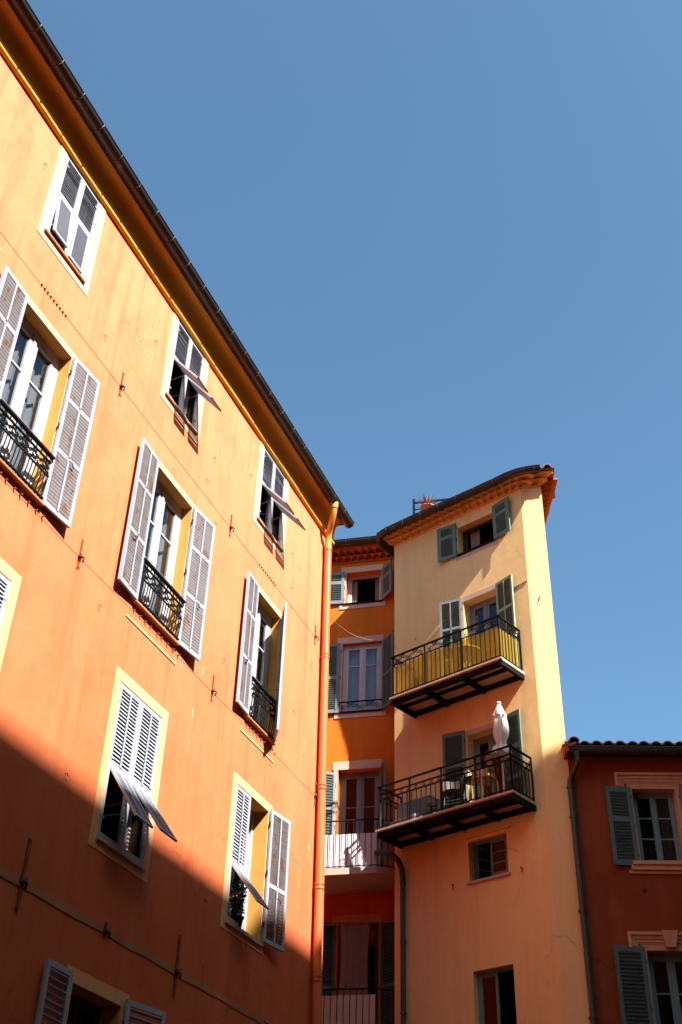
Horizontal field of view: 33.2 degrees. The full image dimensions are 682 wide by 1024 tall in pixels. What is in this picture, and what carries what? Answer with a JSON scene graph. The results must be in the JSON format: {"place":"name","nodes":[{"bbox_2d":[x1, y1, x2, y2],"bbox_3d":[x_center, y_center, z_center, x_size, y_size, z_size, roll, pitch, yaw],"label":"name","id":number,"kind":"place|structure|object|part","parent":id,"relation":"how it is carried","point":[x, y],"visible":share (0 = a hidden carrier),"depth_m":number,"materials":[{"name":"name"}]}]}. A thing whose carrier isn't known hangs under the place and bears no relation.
{"place":"outdoors","nodes":[
{"label":"outdoors","id":0,"kind":"place"},
{"bbox_2d":[27,0,681,742],"label":"sky","id":1,"kind":"structure","parent":0,"point":[444,237],"materials":[{"name":"blue"}]},
{"bbox_2d":[562,736,681,1023],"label":"red house","id":2,"kind":"structure","parent":0,"point":[625,805],"depth_m":20.59,"materials":[{"name":"paint"}]},
{"bbox_2d":[614,772,681,873],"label":"window","id":3,"kind":"structure","parent":2,"relation":"in","point":[655,820],"depth_m":21.36,"materials":[{"name":"beige paint"}]},
{"bbox_2d":[627,930,681,1023],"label":"window","id":4,"kind":"structure","parent":2,"relation":"in","point":[664,971],"depth_m":19.76,"materials":[{"name":"beige paint"}]},
{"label":"ground","id":5,"kind":"structure","parent":0,"visible":0},
{"bbox_2d":[0,0,354,1023],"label":"orange house","id":6,"kind":"structure","parent":5,"relation":"on","point":[174,514],"depth_m":15.00,"materials":[{"name":"paint"}]},
{"bbox_2d":[0,557,21,670],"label":"window","id":7,"kind":"structure","parent":6,"relation":"in","point":[15,579],"depth_m":12.18,"materials":[{"name":"white paint"}]},
{"bbox_2d":[0,297,77,517],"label":"window","id":8,"kind":"structure","parent":6,"relation":"in","point":[21,392],"depth_m":13.61,"materials":[{"name":"white paint"}]},
{"bbox_2d":[37,144,105,295],"bbox_3d":[-3.823,-3.832,15.311,0.656,1.765,1.170,-12,-39,18],"label":"window","id":9,"kind":"structure","parent":6,"relation":"in","point":[83,282],"depth_m":15.06,"materials":[{"name":"white paint"}]},
{"bbox_2d":[58,964,129,1023],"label":"window","id":10,"kind":"structure","parent":6,"relation":"in","point":[80,1011],"depth_m":12.38,"materials":[{"name":"beige paint"}]},
{"bbox_2d":[88,665,168,882],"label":"window","id":11,"kind":"structure","parent":6,"relation":"in","point":[114,795],"depth_m":13.99,"materials":[{"name":"white paint"}]},
{"bbox_2d":[125,462,194,664],"bbox_3d":[-2.550,0.642,15.796,0.426,2.685,1.378,-12,-39,18],"label":"window","id":12,"kind":"structure","parent":6,"relation":"in","point":[147,602],"depth_m":15.93,"materials":[{"name":"white paint"}]},
{"bbox_2d":[160,312,208,445],"bbox_3d":[-2.672,-1.999,17.716,0.681,1.765,1.220,-12,-39,18],"label":"window","id":13,"kind":"structure","parent":6,"relation":"in","point":[175,384],"depth_m":17.65,"materials":[{"name":"white paint"}]},
{"bbox_2d":[229,871,247,927],"bbox_3d":[-1.461,5.422,15.989,0.362,0.821,0.447,2,-37,0],"label":"potted plant","id":14,"kind":"object","parent":6,"relation":"on","point":[235,901],"visible":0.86,"depth_m":15.91,"materials":[{"name":"green plant"}]},
{"bbox_2d":[220,771,272,954],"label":"window","id":15,"kind":"structure","parent":6,"relation":"in","point":[241,933],"depth_m":16.38,"materials":[{"name":"white paint"}]},
{"bbox_2d":[240,587,281,762],"bbox_3d":[-1.352,2.528,18.270,0.426,2.685,1.244,-12,-39,18],"label":"window","id":16,"kind":"structure","parent":6,"relation":"in","point":[262,615],"depth_m":18.25,"materials":[{"name":"white paint"}]},
{"bbox_2d":[253,440,288,561],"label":"window","id":17,"kind":"structure","parent":6,"relation":"in","point":[263,515],"depth_m":20.05,"materials":[{"name":"white paint"}]},
{"bbox_2d":[321,535,394,1023],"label":"deep orange house","id":18,"kind":"structure","parent":5,"relation":"on","point":[359,882],"depth_m":25.77,"materials":[{"name":"paint"}]},
{"bbox_2d":[330,617,375,640],"bbox_3d":[0.082,2.254,24.726,0.012,1.762,5.261,-9,-38,14],"label":"cable","id":19,"kind":"object","parent":18,"relation":"attached to","point":[350,633],"visible":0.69,"depth_m":24.95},
{"bbox_2d":[332,914,380,1023],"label":"window","id":20,"kind":"structure","parent":18,"relation":"in","point":[373,942],"depth_m":23.58,"materials":[{"name":"paint"}]},
{"bbox_2d":[333,759,381,867],"bbox_3d":[0.360,6.839,25.146,1.140,2.841,0.272,-6,-37,11],"label":"window","id":21,"kind":"structure","parent":18,"relation":"in","point":[358,791],"depth_m":25.58,"materials":[{"name":"white paint"}]},
{"bbox_2d":[323,921,394,924],"bbox_3d":[0.102,8.358,23.246,2.963,0.051,0.213,-3,-37,7],"label":"clothes line","id":22,"kind":"object","parent":18,"relation":"attached to","point":[356,923],"visible":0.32,"depth_m":23.18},
{"bbox_2d":[339,923,369,994],"bbox_3d":[0.263,8.932,22.737,0.610,1.480,0.060,-6,-37,11],"label":"hanging sheet","id":23,"kind":"object","parent":22,"relation":"hanging from","point":[354,957],"visible":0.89,"depth_m":22.77,"materials":[{"name":"fabric"}]},
{"bbox_2d":[334,634,385,718],"bbox_3d":[0.493,3.951,27.259,1.236,2.160,0.352,-6,-37,11],"label":"window","id":24,"kind":"structure","parent":18,"relation":"in","point":[362,664],"depth_m":27.34,"materials":[{"name":"white paint"}]},
{"bbox_2d":[339,564,385,609],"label":"window","id":25,"kind":"structure","parent":18,"relation":"in","point":[352,603],"depth_m":28.94,"materials":[{"name":"white paint"}]},
{"bbox_2d":[374,464,590,1023],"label":"apricot tower house","id":26,"kind":"structure","parent":5,"relation":"on","point":[488,930],"depth_m":22.83,"materials":[{"name":"paint"}]},
{"bbox_2d":[390,813,421,825],"bbox_3d":[1.325,6.214,22.872,0.270,0.130,0.720,28,-44,-31],"label":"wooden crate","id":27,"kind":"object","parent":26,"relation":"on","point":[414,815],"visible":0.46,"depth_m":22.74,"materials":[{"name":"wood"}]},
{"bbox_2d":[396,795,439,818],"bbox_3d":[1.560,6.197,23.249,0.880,0.625,0.339,-27,-45,33],"label":"storage cabinet","id":28,"kind":"object","parent":26,"relation":"on","point":[414,806],"visible":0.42,"depth_m":23.19,"materials":[{"name":"grey plastic"}]},
{"bbox_3d":[1.305,6.191,23.272,0.395,0.510,0.011,-27,-45,33],"label":"door","id":29,"kind":"part","parent":28,"relation":"part of","materials":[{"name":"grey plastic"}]},
{"bbox_3d":[1.609,6.038,23.054,0.395,0.510,0.011,-27,-45,33],"label":"door","id":30,"kind":"part","parent":28,"relation":"part of","materials":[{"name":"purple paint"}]},
{"bbox_2d":[416,495,438,511],"bbox_3d":[2.210,-0.151,29.152,0.649,0.690,0.658,-7,-38,12],"label":"agave plant","id":31,"kind":"object","parent":26,"relation":"on","point":[427,504],"visible":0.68,"depth_m":29.04,"materials":[{"name":"green plant"}]},
{"bbox_2d":[412,498,447,513],"bbox_3d":[3.120,0.026,28.770,2.656,1.220,0.056,-6,-37,11],"label":"terrace railing","id":32,"kind":"object","parent":26,"relation":"on","point":[414,503],"visible":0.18,"depth_m":29.19,"materials":[{"name":"black metal"}]},
{"bbox_2d":[427,802,437,813],"bbox_3d":[1.799,5.910,22.657,0.176,0.387,0.247,-25,-44,31],"label":"potted plant","id":33,"kind":"object","parent":26,"relation":"on","point":[430,807],"visible":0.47,"depth_m":22.69,"materials":[{"name":"green plant"}]},
{"bbox_2d":[439,775,465,809],"bbox_3d":[2.212,5.599,22.558,0.537,0.796,0.503,2,-37,0],"label":"rattan armchair","id":34,"kind":"object","parent":26,"relation":"on","point":[453,789],"visible":0.68,"depth_m":22.65,"materials":[{"name":"wicker"}]},
{"bbox_2d":[465,775,477,794],"bbox_3d":[2.656,5.578,22.431,0.500,0.700,0.499,2,-37,0],"label":"bistro table","id":35,"kind":"object","parent":26,"relation":"on","point":[467,780],"visible":0.21,"depth_m":22.61,"materials":[{"name":"metal"}]},
{"bbox_2d":[456,519,496,560],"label":"window","id":36,"kind":"structure","parent":26,"relation":"in","point":[471,545],"depth_m":26.63,"materials":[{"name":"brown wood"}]},
{"bbox_2d":[461,584,495,636],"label":"window","id":37,"kind":"structure","parent":26,"relation":"in","point":[485,604],"depth_m":25.35,"materials":[{"name":"white paint"}]},
{"bbox_2d":[469,756,498,801],"bbox_3d":[2.783,5.256,22.152,0.539,0.891,0.600,23,-42,-26],"label":"rattan armchair","id":38,"kind":"object","parent":26,"relation":"on","point":[487,769],"visible":0.75,"depth_m":22.14,"materials":[{"name":"brown wicker"}]},
{"bbox_2d":[465,722,505,799],"bbox_3d":[3.017,5.237,23.005,1.020,1.930,0.374,-27,-45,33],"label":"window","id":39,"kind":"structure","parent":26,"relation":"in","point":[484,744],"depth_m":23.41,"materials":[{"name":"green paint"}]},
{"bbox_2d":[465,825,510,884],"bbox_3d":[2.969,6.674,22.004,1.055,0.930,0.543,-27,-45,33],"label":"window","id":40,"kind":"structure","parent":26,"relation":"in","point":[492,863],"depth_m":22.03,"materials":[{"name":"beige paint"}]},
{"bbox_2d":[477,966,513,1023],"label":"window","id":41,"kind":"structure","parent":26,"relation":"in","point":[488,981],"depth_m":20.60,"materials":[{"name":"red paint"}]},
{"bbox_2d":[490,701,511,793],"bbox_3d":[3.101,4.606,22.237,0.439,2.050,0.433,2,-37,0],"label":"closed parasol","id":42,"kind":"object","parent":26,"relation":"on","point":[500,730],"visible":0.83,"depth_m":22.36,"materials":[{"name":"white fabric"}]}
]}

